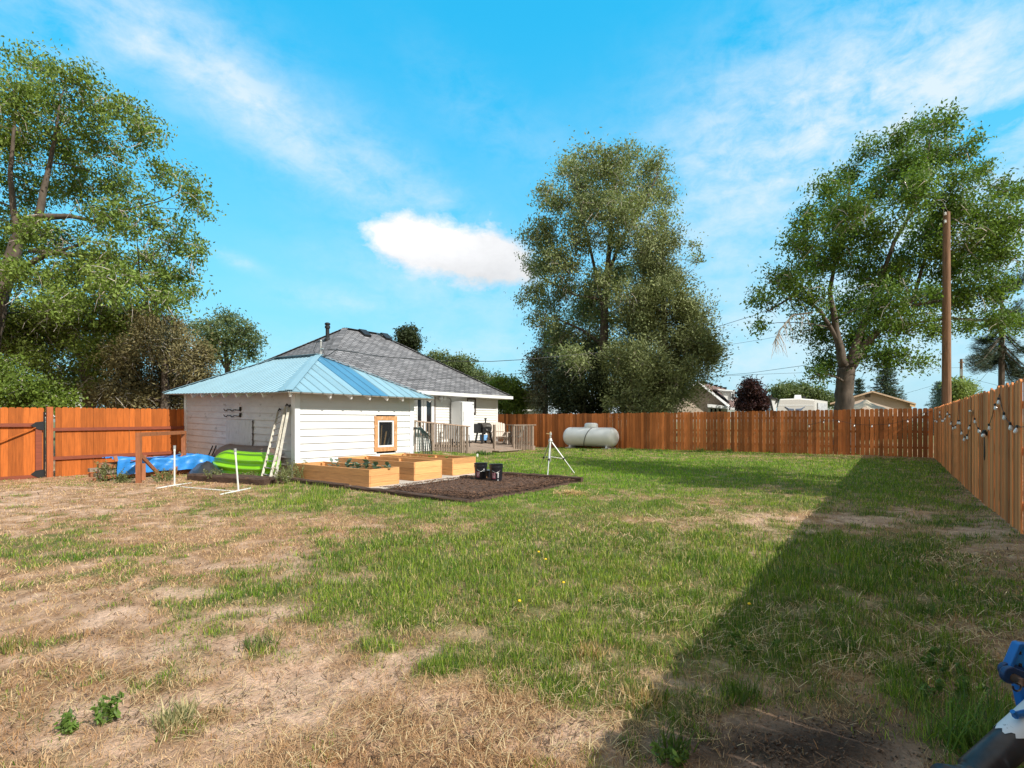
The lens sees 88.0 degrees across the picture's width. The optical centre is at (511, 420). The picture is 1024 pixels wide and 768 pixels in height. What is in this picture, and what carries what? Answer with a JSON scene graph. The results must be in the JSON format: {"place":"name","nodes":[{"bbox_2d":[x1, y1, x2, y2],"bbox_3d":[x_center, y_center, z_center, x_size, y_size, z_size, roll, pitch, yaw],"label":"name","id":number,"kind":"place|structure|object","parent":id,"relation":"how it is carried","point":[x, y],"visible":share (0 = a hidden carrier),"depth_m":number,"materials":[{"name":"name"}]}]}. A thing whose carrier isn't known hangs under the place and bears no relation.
{"place":"outdoors","nodes":[
{"label":"outdoors","id":0,"kind":"place"},
{"bbox_2d":[287,473,474,488],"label":"path","id":1,"kind":"structure","parent":0,"point":[404,482],"depth_m":11.76,"materials":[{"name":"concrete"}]},
{"bbox_2d":[278,460,306,478],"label":"leafy weed","id":2,"kind":"object","parent":1,"relation":"on","point":[297,475],"visible":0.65,"depth_m":11.98,"materials":[{"name":"green plant"}]},
{"bbox_2d":[338,456,441,480],"bbox_3d":[-3.032,1.131,12.989,2.762,0.418,0.901,0,0,36],"label":"raised planter","id":3,"kind":"object","parent":1,"relation":"on","point":[413,469],"visible":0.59,"depth_m":12.25,"materials":[{"name":"brown wood"}]},
{"bbox_2d":[380,453,475,475],"bbox_3d":[-2.287,1.131,14.143,2.700,0.418,0.880,0,0,36],"label":"raised planter","id":4,"kind":"object","parent":1,"relation":"on","point":[452,465],"visible":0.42,"depth_m":13.41,"materials":[{"name":"brown wood"}]},
{"bbox_2d":[45,402,922,421],"bbox_3d":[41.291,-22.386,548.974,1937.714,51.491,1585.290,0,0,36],"label":"hills","id":5,"kind":"structure","parent":0,"point":[730,411],"depth_m":706.03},
{"bbox_2d":[0,422,1023,767],"bbox_3d":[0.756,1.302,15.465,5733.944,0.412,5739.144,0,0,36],"label":"ground","id":6,"kind":"structure","parent":0,"point":[774,726],"depth_m":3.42,"materials":[{"name":"plant"}]},
{"bbox_2d":[0,628,34,657],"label":"grass tuft","id":7,"kind":"object","parent":6,"relation":"on","point":[9,645],"visible":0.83,"depth_m":3.17,"materials":[{"name":"plant"}]},
{"bbox_2d":[0,350,99,420],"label":"leafy shrub","id":8,"kind":"object","parent":6,"relation":"on","point":[24,390],"visible":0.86,"depth_m":17.72,"materials":[{"name":"green plant"}]},
{"bbox_2d":[53,708,82,734],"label":"leafy weed","id":9,"kind":"object","parent":6,"relation":"on","point":[68,724],"visible":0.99,"depth_m":2.30,"materials":[{"name":"green plant"}]},
{"bbox_2d":[1,285,167,408],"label":"bushy tree","id":10,"kind":"object","parent":6,"relation":"on","point":[17,341],"visible":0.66,"depth_m":21.20,"materials":[{"name":"green plant"}]},
{"bbox_2d":[89,691,124,726],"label":"leafy weed","id":11,"kind":"object","parent":6,"relation":"on","point":[112,712],"visible":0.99,"depth_m":2.41,"materials":[{"name":"green plant"}]},
{"bbox_2d":[92,460,124,481],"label":"leafy weed","id":12,"kind":"object","parent":6,"relation":"on","point":[105,474],"visible":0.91,"depth_m":12.39,"materials":[{"name":"green plant"}]},
{"bbox_2d":[0,32,228,355],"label":"elm tree","id":13,"kind":"object","parent":6,"relation":"on","point":[22,235],"visible":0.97,"depth_m":19.29,"materials":[{"name":"green plant"}]},
{"bbox_2d":[46,407,183,476],"bbox_3d":[-11.294,0.614,15.374,0.110,1.992,3.408,0,0,36],"label":"board fence","id":14,"kind":"object","parent":6,"relation":"on","point":[85,438],"visible":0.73,"depth_m":14.98,"materials":[{"name":"wood"}]},
{"bbox_2d":[0,407,44,479],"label":"wooden gate","id":15,"kind":"structure","parent":14,"relation":"attached to","point":[22,443],"depth_m":13.60,"materials":[{"name":"orange wood"}]},
{"bbox_2d":[114,471,134,482],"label":"leafy weed","id":16,"kind":"object","parent":6,"relation":"on","point":[119,476],"visible":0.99,"depth_m":11.71,"materials":[{"name":"green plant"}]},
{"bbox_2d":[88,462,191,480],"bbox_3d":[-9.295,1.255,13.552,0.910,0.450,2.272,0,0,36],"label":"lumber stack","id":17,"kind":"object","parent":6,"relation":"on","point":[148,475],"visible":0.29,"depth_m":12.83,"materials":[{"name":"brown wood"}]},
{"bbox_2d":[76,296,222,409],"bbox_3d":[-13.970,-1.746,21.419,5.524,6.835,5.694,0,0,36],"label":"bushy tree","id":18,"kind":"object","parent":6,"relation":"on","point":[176,359],"visible":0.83,"depth_m":20.30,"materials":[{"name":"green plant"}]},
{"bbox_2d":[102,453,214,474],"bbox_3d":[-9.003,1.139,13.877,1.175,0.554,2.577,0,0,36],"label":"blue tarp","id":19,"kind":"object","parent":6,"relation":"on","point":[186,461],"visible":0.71,"depth_m":13.44,"materials":[{"name":"plastic"}]},
{"bbox_2d":[135,431,186,482],"bbox_3d":[-8.398,0.846,12.822,0.165,1.177,2.374,0,0,-10],"label":"wooden goal","id":20,"kind":"object","parent":6,"relation":"on","point":[140,471],"visible":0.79,"depth_m":11.74,"materials":[{"name":"wood"}]},
{"bbox_2d":[151,468,176,481],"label":"leafy weed","id":21,"kind":"object","parent":6,"relation":"on","point":[164,473],"visible":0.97,"depth_m":11.96,"materials":[{"name":"green plant"}]},
{"bbox_2d":[139,688,207,733],"bbox_3d":[-1.526,1.307,2.398,0.280,0.143,0.277,0,0,36],"label":"grass tuft","id":22,"kind":"object","parent":6,"relation":"on","point":[180,714],"visible":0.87,"depth_m":2.39,"materials":[{"name":"plant"}]},
{"bbox_2d":[159,445,191,487],"bbox_3d":[-7.072,0.946,11.148,0.090,0.867,0.961,0,0,9],"label":"pipe stand","id":23,"kind":"object","parent":6,"relation":"on","point":[174,450],"visible":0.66,"depth_m":11.08,"materials":[{"name":"white plastic"}]},
{"bbox_2d":[186,461,221,474],"bbox_3d":[-7.915,1.215,13.664,1.200,0.367,0.750,0,0,36],"label":"plastic sheet","id":24,"kind":"object","parent":6,"relation":"on","point":[208,466],"visible":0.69,"depth_m":13.45,"materials":[{"name":"plastic"}]},
{"bbox_2d":[177,486,232,490],"bbox_3d":[-6.162,1.354,10.578,1.839,0.040,0.109,0,0,25],"label":"loose pipe","id":25,"kind":"object","parent":6,"relation":"on","point":[206,488],"visible":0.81,"depth_m":10.45,"materials":[{"name":"white plastic"}]},
{"bbox_2d":[203,468,222,481],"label":"leafy weed","id":26,"kind":"object","parent":6,"relation":"on","point":[213,472],"visible":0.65,"depth_m":12.05,"materials":[{"name":"green plant"}]},
{"bbox_2d":[182,303,270,372],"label":"locust tree","id":27,"kind":"object","parent":6,"relation":"on","point":[232,341],"visible":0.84,"depth_m":40.76,"materials":[{"name":"green plant"}]},
{"bbox_2d":[187,473,271,485],"bbox_3d":[-6.316,1.299,11.781,2.444,0.190,0.212,0,0,24],"label":"railroad tie","id":28,"kind":"object","parent":6,"relation":"on","point":[260,481],"visible":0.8,"depth_m":11.64,"materials":[{"name":"wood"}]},
{"bbox_2d":[219,448,250,494],"bbox_3d":[-5.306,0.954,10.277,0.121,0.851,0.962,0,0,6],"label":"pipe stand","id":29,"kind":"object","parent":6,"relation":"on","point":[235,454],"visible":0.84,"depth_m":10.21,"materials":[{"name":"white plastic"}]},
{"bbox_2d":[213,450,280,475],"bbox_3d":[-6.784,1.099,13.359,3.201,0.675,0.388,0,0,36],"label":"kayak","id":30,"kind":"object","parent":6,"relation":"on","point":[249,462],"visible":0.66,"depth_m":13.22,"materials":[{"name":"green plastic"}]},
{"bbox_2d":[213,444,280,459],"bbox_3d":[-7.131,1.020,14.086,3.382,0.776,0.373,0,0,36],"label":"kayak","id":31,"kind":"object","parent":6,"relation":"on","point":[247,448],"visible":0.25,"depth_m":14.15,"materials":[{"name":"grey plastic"}]},
{"bbox_2d":[213,473,281,484],"bbox_3d":[-6.023,1.309,11.986,2.236,0.187,0.210,0,0,29],"label":"railroad tie","id":32,"kind":"object","parent":6,"relation":"on","point":[273,480],"visible":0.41,"depth_m":11.68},
{"bbox_2d":[234,627,282,652],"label":"grass tuft","id":33,"kind":"object","parent":6,"relation":"on","point":[259,640],"visible":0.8,"depth_m":3.21,"materials":[{"name":"plant"}]},
{"bbox_2d":[261,403,288,475],"bbox_3d":[-5.672,0.463,12.684,0.334,1.812,1.534,0,0,-7],"label":"aluminium ladder","id":34,"kind":"object","parent":6,"relation":"on","point":[271,438],"visible":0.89,"depth_m":12.78,"materials":[{"name":"silver metal"}]},
{"bbox_2d":[269,405,290,476],"bbox_3d":[-5.439,0.472,12.463,0.175,1.773,1.488,0,0,-10],"label":"aluminium ladder","id":35,"kind":"object","parent":6,"relation":"on","point":[281,437],"visible":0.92,"depth_m":12.38,"materials":[{"name":"silver metal"}]},
{"bbox_2d":[270,465,297,483],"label":"leafy weed","id":36,"kind":"object","parent":6,"relation":"on","point":[285,477],"visible":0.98,"depth_m":11.44,"materials":[{"name":"green plant"}]},
{"bbox_2d":[162,340,433,475],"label":"garden shed","id":37,"kind":"structure","parent":6,"relation":"on","point":[337,409],"depth_m":14.68,"materials":[{"name":"white paint"}]},
{"bbox_2d":[374,416,396,451],"bbox_3d":[-3.675,0.366,15.384,0.075,1.013,0.837,0,0,36],"label":"window","id":38,"kind":"structure","parent":37,"relation":"in","point":[393,419],"depth_m":15.37,"materials":[{"name":"brown wood"}]},
{"bbox_2d":[265,475,348,488],"bbox_3d":[-4.538,1.330,11.576,3.000,0.152,0.142,0,0,36],"label":"landscape timber","id":39,"kind":"object","parent":6,"relation":"on","point":[320,483],"visible":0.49,"depth_m":11.18,"materials":[{"name":"wood"}]},
{"bbox_2d":[293,461,398,486],"bbox_3d":[-3.755,1.196,11.858,2.732,0.418,0.803,0,0,36],"label":"raised planter","id":40,"kind":"object","parent":6,"relation":"on","point":[370,476],"visible":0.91,"depth_m":11.27,"materials":[{"name":"brown wood"}]},
{"bbox_2d":[259,322,512,451],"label":"white house","id":41,"kind":"structure","parent":6,"relation":"on","point":[482,396],"depth_m":24.48,"materials":[{"name":"plastic"}]},
{"bbox_2d":[416,396,433,432],"bbox_3d":[-3.849,-0.095,23.485,0.163,2.190,1.057,0,0,36],"label":"door","id":42,"kind":"structure","parent":41,"relation":"in","point":[424,409],"depth_m":23.49,"materials":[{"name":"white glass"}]},
{"bbox_2d":[467,398,475,413],"bbox_3d":[-2.011,-0.747,26.050,0.080,0.759,0.670,0,0,36],"label":"window","id":43,"kind":"structure","parent":41,"relation":"in","point":[468,399],"depth_m":26.20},
{"bbox_2d":[409,301,940,379],"bbox_3d":[6.887,-3.809,31.127,21.890,4.157,19.017,0,0,4],"label":"power line","id":44,"kind":"object","parent":41,"relation":"attached to","point":[563,368],"visible":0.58,"depth_m":26.16,"materials":[{"name":"black rubber"}]},
{"bbox_2d":[345,485,471,502],"bbox_3d":[-2.002,1.341,9.683,3.230,0.121,0.130,0,0,37],"label":"landscape timber","id":45,"kind":"object","parent":6,"relation":"on","point":[402,493],"visible":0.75,"depth_m":9.54,"materials":[{"name":"wood"}]},
{"bbox_2d":[391,322,427,352],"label":"cypress tree","id":46,"kind":"object","parent":6,"relation":"on","point":[407,336],"visible":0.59,"depth_m":50.79,"materials":[{"name":"green plant"}]},
{"bbox_2d":[424,344,492,383],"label":"shade tree","id":47,"kind":"object","parent":6,"relation":"on","point":[467,368],"visible":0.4,"depth_m":46.65,"materials":[{"name":"green plant"}]},
{"bbox_2d":[414,420,534,453],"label":"wooden deck","id":48,"kind":"structure","parent":6,"relation":"on","point":[495,446],"depth_m":22.79,"materials":[{"name":"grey wood"}]},
{"bbox_2d":[413,427,431,453],"bbox_3d":[-2.740,0.762,16.369,0.290,1.152,0.770,0,0,36],"label":"stair railing","id":49,"kind":"object","parent":48,"relation":"attached to","point":[422,430],"visible":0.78,"depth_m":16.36,"materials":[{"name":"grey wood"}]},
{"bbox_2d":[439,424,456,447],"bbox_3d":[-2.659,0.628,22.166,0.575,0.975,0.740,0,0,-24],"label":"patio chair","id":50,"kind":"object","parent":48,"relation":"on","point":[449,434],"visible":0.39,"depth_m":21.96,"materials":[{"name":"black paint"}]},
{"bbox_2d":[451,402,473,442],"bbox_3d":[-2.294,0.065,24.774,0.750,1.920,0.810,0,0,36],"label":"upright freezer","id":51,"kind":"object","parent":48,"relation":"on","point":[462,413],"visible":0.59,"depth_m":24.53,"materials":[{"name":"white metal"}]},
{"bbox_2d":[474,418,492,443],"bbox_3d":[-1.356,0.463,25.187,0.551,1.197,0.964,0,0,36],"label":"smoker grill","id":52,"kind":"object","parent":48,"relation":"on","point":[484,428],"visible":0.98,"depth_m":24.98,"materials":[{"name":"metal"}]},
{"bbox_2d":[491,422,509,443],"bbox_3d":[-0.610,0.588,25.411,0.850,1.078,0.906,0,0,-14],"label":"lawn chair","id":53,"kind":"object","parent":48,"relation":"on","point":[502,433],"visible":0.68,"depth_m":25.61,"materials":[{"name":"beige plastic"}]},
{"bbox_2d":[379,473,579,501],"bbox_3d":[-0.594,1.321,11.006,2.600,0.111,3.620,0,0,36],"label":"mulch bed","id":54,"kind":"object","parent":6,"relation":"on","point":[490,496],"visible":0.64,"depth_m":10.41,"materials":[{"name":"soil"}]},
{"bbox_2d":[474,462,487,479],"bbox_3d":[-0.694,1.121,11.768,0.308,0.378,0.308,0,0,36],"label":"black bucket","id":55,"kind":"object","parent":54,"relation":"on","point":[480,468],"visible":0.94,"depth_m":11.65,"materials":[{"name":"plastic"}]},
{"bbox_2d":[489,463,502,480],"bbox_3d":[-0.341,1.121,11.476,0.308,0.378,0.308,0,0,36],"label":"black bucket","id":56,"kind":"object","parent":54,"relation":"on","point":[496,470],"visible":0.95,"depth_m":11.36,"materials":[{"name":"plastic"}]},
{"bbox_2d":[471,449,492,454],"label":"grass tuft","id":57,"kind":"object","parent":6,"relation":"on","point":[481,452],"visible":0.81,"depth_m":20.51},
{"bbox_2d":[483,370,532,413],"bbox_3d":[-0.395,-0.981,35.866,4.111,5.318,3.106,0,0,36],"label":"shade tree","id":58,"kind":"object","parent":6,"relation":"on","point":[509,385],"visible":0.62,"depth_m":34.94,"materials":[{"name":"green plant"}]},
{"bbox_2d":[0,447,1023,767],"bbox_3d":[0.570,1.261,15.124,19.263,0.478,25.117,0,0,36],"label":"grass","id":59,"kind":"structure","parent":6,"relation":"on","point":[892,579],"depth_m":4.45,"materials":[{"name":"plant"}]},
{"bbox_2d":[486,371,539,410],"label":"shade tree","id":60,"kind":"object","parent":6,"relation":"on","point":[524,390],"visible":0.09,"depth_m":59.49,"materials":[{"name":"green plant"}]},
{"bbox_2d":[516,315,566,413],"bbox_3d":[2.266,-2.675,34.938,5.194,8.713,4.498,0,0,36],"label":"juniper tree","id":61,"kind":"object","parent":6,"relation":"on","point":[540,364],"visible":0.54,"depth_m":34.83,"materials":[{"name":"green plant"}]},
{"bbox_2d":[502,472,582,481],"bbox_3d":[0.495,1.311,12.526,2.600,0.149,0.130,0,0,35],"label":"landscape timber","id":62,"kind":"object","parent":6,"relation":"on","point":[578,479],"visible":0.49,"depth_m":12.27,"materials":[{"name":"wood"}]},
{"bbox_2d":[539,431,574,474],"bbox_3d":[1.208,0.822,13.887,0.824,1.104,2.010,0,0,-3],"label":"tripod sprinkler","id":63,"kind":"object","parent":6,"relation":"on","point":[550,440],"visible":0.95,"depth_m":13.71,"materials":[{"name":"metal"}]},
{"bbox_2d":[545,488,598,495],"bbox_3d":[1.086,1.335,9.910,1.025,0.162,0.993,0,0,-8],"label":"straw pile","id":64,"kind":"object","parent":6,"relation":"on","point":[579,492],"visible":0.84,"depth_m":9.91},
{"bbox_2d":[538,337,619,413],"bbox_3d":[3.823,-1.594,30.252,5.119,6.577,5.091,0,0,36],"label":"arborvitae","id":65,"kind":"object","parent":6,"relation":"on","point":[573,397],"visible":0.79,"depth_m":29.30,"materials":[{"name":"green plant"}]},
{"bbox_2d":[560,636,611,664],"bbox_3d":[0.434,1.328,3.083,0.281,0.090,0.264,0,0,-34],"label":"grass tuft","id":66,"kind":"object","parent":6,"relation":"on","point":[588,648],"visible":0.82,"depth_m":3.08,"materials":[{"name":"plant"}]},
{"bbox_2d":[563,423,618,448],"bbox_3d":[3.944,0.765,26.719,3.000,1.350,0.991,0,0,36],"label":"propane tank","id":67,"kind":"object","parent":6,"relation":"on","point":[591,434],"visible":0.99,"depth_m":26.32,"materials":[{"name":"metal"}]},
{"bbox_2d":[504,125,716,412],"bbox_3d":[5.675,-7.713,31.267,11.794,18.880,9.654,0,0,-24],"label":"elm tree","id":68,"kind":"object","parent":6,"relation":"on","point":[591,302],"visible":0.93,"depth_m":29.93,"materials":[{"name":"green plant"}]},
{"bbox_2d":[614,541,644,549],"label":"grass tuft","id":69,"kind":"object","parent":6,"relation":"on","point":[630,542],"visible":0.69,"depth_m":5.65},
{"bbox_2d":[610,676,669,710],"bbox_3d":[0.639,1.319,2.584,0.250,0.100,0.261,0,0,36],"label":"grass tuft","id":70,"kind":"object","parent":6,"relation":"on","point":[641,692],"visible":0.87,"depth_m":2.57,"materials":[{"name":"plant"}]},
{"bbox_2d":[589,326,712,447],"bbox_3d":[7.104,-1.552,27.630,6.175,6.504,4.482,0,0,-21],"label":"shade tree","id":71,"kind":"object","parent":6,"relation":"on","point":[629,391],"visible":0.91,"depth_m":26.91,"materials":[{"name":"green plant"}]},
{"bbox_2d":[597,221,738,445],"bbox_3d":[8.312,-5.005,29.340,7.762,13.365,7.793,0,0,36],"label":"juniper tree","id":72,"kind":"object","parent":6,"relation":"on","point":[691,329],"visible":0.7,"depth_m":28.33,"materials":[{"name":"green plant"}]},
{"bbox_2d":[649,741,690,767],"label":"leafy weed","id":73,"kind":"object","parent":6,"relation":"on","point":[676,760],"visible":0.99,"depth_m":2.09,"materials":[{"name":"green plant"}]},
{"bbox_2d":[652,719,702,766],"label":"grass tuft","id":74,"kind":"object","parent":6,"relation":"on","point":[681,742],"visible":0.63,"depth_m":2.18,"materials":[{"name":"plant"}]},
{"bbox_2d":[658,381,735,417],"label":"brown roofed house","id":75,"kind":"structure","parent":6,"relation":"on","point":[720,402],"depth_m":50.40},
{"bbox_2d":[498,408,932,457],"bbox_3d":[6.087,0.533,26.072,22.991,2.053,0.202,0,0,33],"label":"stained fence","id":76,"kind":"object","parent":6,"relation":"on","point":[790,431],"visible":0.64,"depth_m":22.92,"materials":[{"name":"wood"}]},
{"bbox_2d":[808,411,930,426],"bbox_3d":[13.948,-0.057,20.826,4.027,0.642,0.081,0,0,33],"label":"bulb string","id":77,"kind":"object","parent":76,"relation":"attached to","point":[872,424],"visible":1,"depth_m":20.61,"materials":[{"name":"glass"}]},
{"bbox_2d":[715,676,765,709],"bbox_3d":[1.119,1.311,2.592,0.286,0.127,0.216,0,0,4],"label":"grass tuft","id":78,"kind":"object","parent":6,"relation":"on","point":[741,694],"visible":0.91,"depth_m":2.60,"materials":[{"name":"plant"}]},
{"bbox_2d":[729,374,771,414],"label":"plum tree","id":79,"kind":"object","parent":6,"relation":"on","point":[751,393],"visible":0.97,"depth_m":45.28,"materials":[{"name":"purple plant"}]},
{"bbox_2d":[728,632,779,656],"bbox_3d":[1.434,1.333,3.154,0.294,0.094,0.250,0,0,28],"label":"leafy weed","id":80,"kind":"object","parent":6,"relation":"on","point":[736,636],"visible":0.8,"depth_m":3.16,"materials":[{"name":"green plant"}]},
{"bbox_2d":[769,395,826,416],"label":"travel trailer","id":81,"kind":"object","parent":6,"relation":"on","point":[797,402],"visible":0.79,"depth_m":42.00,"materials":[{"name":"white paint"}]},
{"bbox_2d":[765,377,834,409],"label":"shade tree","id":82,"kind":"object","parent":6,"relation":"on","point":[787,390],"visible":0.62,"depth_m":73.56,"materials":[{"name":"green plant"}]},
{"bbox_2d":[624,688,1001,767],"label":"soil clods","id":83,"kind":"object","parent":6,"relation":"on","point":[854,726],"visible":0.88,"depth_m":2.27,"materials":[{"name":"soil"}]},
{"bbox_2d":[821,630,866,659],"bbox_3d":[1.973,1.326,3.155,0.230,0.099,0.233,0,0,36],"label":"grass tuft","id":84,"kind":"object","parent":6,"relation":"on","point":[844,646],"visible":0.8,"depth_m":3.13,"materials":[{"name":"plant"}]},
{"bbox_2d":[853,377,869,427],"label":"spruce tree","id":85,"kind":"object","parent":6,"relation":"on","point":[859,388],"visible":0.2,"depth_m":42.86,"materials":[{"name":"green plant"}]},
{"bbox_2d":[854,400,888,415],"bbox_3d":[20.768,0.055,31.080,2.933,2.610,5.648,0,0,36],"label":"tarp canopy","id":86,"kind":"object","parent":6,"relation":"on","point":[865,403],"visible":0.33,"depth_m":30.20,"materials":[{"name":"fabric"}]},
{"bbox_2d":[739,96,1023,451],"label":"elm tree","id":87,"kind":"object","parent":6,"relation":"on","point":[995,249],"visible":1,"depth_m":22.86,"materials":[{"name":"green plant"}]},
{"bbox_2d":[855,362,922,438],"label":"spruce tree","id":88,"kind":"object","parent":6,"relation":"on","point":[886,384],"visible":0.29,"depth_m":40.66,"materials":[{"name":"green plant"}]},
{"bbox_2d":[904,598,945,618],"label":"grass tuft","id":89,"kind":"object","parent":6,"relation":"on","point":[922,610],"visible":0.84,"depth_m":3.71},
{"bbox_2d":[922,381,941,434],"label":"spruce tree","id":90,"kind":"object","parent":6,"relation":"on","point":[936,402],"visible":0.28,"depth_m":50.01,"materials":[{"name":"green plant"}]},
{"bbox_2d":[917,644,970,676],"bbox_3d":[2.362,1.321,2.928,0.212,0.118,0.285,0,0,-8],"label":"leafy weed","id":91,"kind":"object","parent":6,"relation":"on","point":[931,659],"visible":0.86,"depth_m":2.91,"materials":[{"name":"green plant"}]},
{"bbox_2d":[941,211,951,404],"bbox_3d":[16.803,-3.202,20.491,0.333,9.725,0.342,0,0,10],"label":"utility pole","id":92,"kind":"object","parent":6,"relation":"on","point":[946,393],"visible":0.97,"depth_m":20.40,"materials":[{"name":"wood"}]},
{"bbox_2d":[328,229,942,361],"bbox_3d":[4.009,-4.840,23.111,22.757,5.387,13.122,0,0,-19],"label":"power line","id":93,"kind":"object","parent":92,"relation":"attached to","point":[599,352],"visible":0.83,"depth_m":22.96,"materials":[{"name":"black rubber"}]},
{"bbox_2d":[919,676,989,710],"bbox_3d":[2.150,1.318,2.598,0.366,0.123,0.196,0,0,-29],"label":"leafy weed","id":94,"kind":"object","parent":6,"relation":"on","point":[939,686],"visible":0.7,"depth_m":2.61,"materials":[{"name":"green plant"}]},
{"bbox_2d":[932,374,982,401],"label":"shade tree","id":95,"kind":"object","parent":6,"relation":"on","point":[961,389],"visible":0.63,"depth_m":48.78,"materials":[{"name":"green plant"}]},
{"bbox_2d":[958,359,964,377],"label":"utility pole","id":96,"kind":"object","parent":6,"relation":"on","point":[961,368],"visible":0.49,"depth_m":51.90,"materials":[{"name":"wood"}]},
{"bbox_2d":[907,691,1023,767],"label":"grass tuft","id":97,"kind":"object","parent":6,"relation":"on","point":[958,736],"visible":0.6,"depth_m":2.20,"materials":[{"name":"plant"}]},
{"bbox_2d":[917,689,1023,767],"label":"grass tuft","id":98,"kind":"object","parent":6,"relation":"on","point":[979,728],"visible":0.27,"depth_m":2.14,"materials":[{"name":"plant"}]},
{"bbox_2d":[930,640,1023,767],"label":"tractor implement","id":99,"kind":"object","parent":6,"relation":"on","point":[1000,744],"visible":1,"depth_m":1.92,"materials":[{"name":"blue paint"}]},
{"bbox_2d":[934,378,1023,533],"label":"cedar fence","id":100,"kind":"object","parent":6,"relation":"on","point":[993,481],"visible":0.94,"depth_m":8.00,"materials":[{"name":"wood"}]},
{"bbox_2d":[950,405,960,429],"bbox_3d":[10.293,-0.126,12.313,0.053,0.682,2.667,0,0,36],"label":"bulb string","id":101,"kind":"object","parent":100,"relation":"attached to","point":[958,423],"visible":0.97,"depth_m":11.75,"materials":[{"name":"glass"}]},
{"bbox_2d":[960,410,980,440],"bbox_3d":[8.532,0.097,9.881,0.068,0.616,3.239,0,0,36],"label":"bulb string","id":102,"kind":"object","parent":100,"relation":"attached to","point":[969,428],"visible":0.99,"depth_m":9.87,"materials":[{"name":"glass"}]},
{"bbox_2d":[981,430,986,459],"bbox_3d":[7.300,0.374,8.205,0.190,0.477,0.077,0,0,-39],"label":"light plug","id":103,"kind":"object","parent":100,"relation":"attached to","point":[984,433],"visible":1,"depth_m":8.20,"materials":[{"name":"plastic"}]},
{"bbox_2d":[987,394,1023,433],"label":"bulb string","id":104,"kind":"object","parent":100,"relation":"attached to","point":[1010,427],"visible":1,"depth_m":6.78,"materials":[{"name":"glass"}]},
{"bbox_2d":[960,269,1023,385],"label":"pine tree","id":105,"kind":"object","parent":6,"relation":"on","point":[1000,357],"visible":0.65,"depth_m":26.82,"materials":[{"name":"green plant"}]},
{"bbox_2d":[0,0,1023,413],"label":"sky","id":106,"kind":"structure","parent":0,"point":[374,163],"materials":[{"name":"blue"}]},
{"bbox_2d":[830,391,915,416],"bbox_3d":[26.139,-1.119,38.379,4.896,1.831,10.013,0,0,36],"label":"tan garage","id":107,"kind":"structure","parent":0,"point":[888,402],"depth_m":36.00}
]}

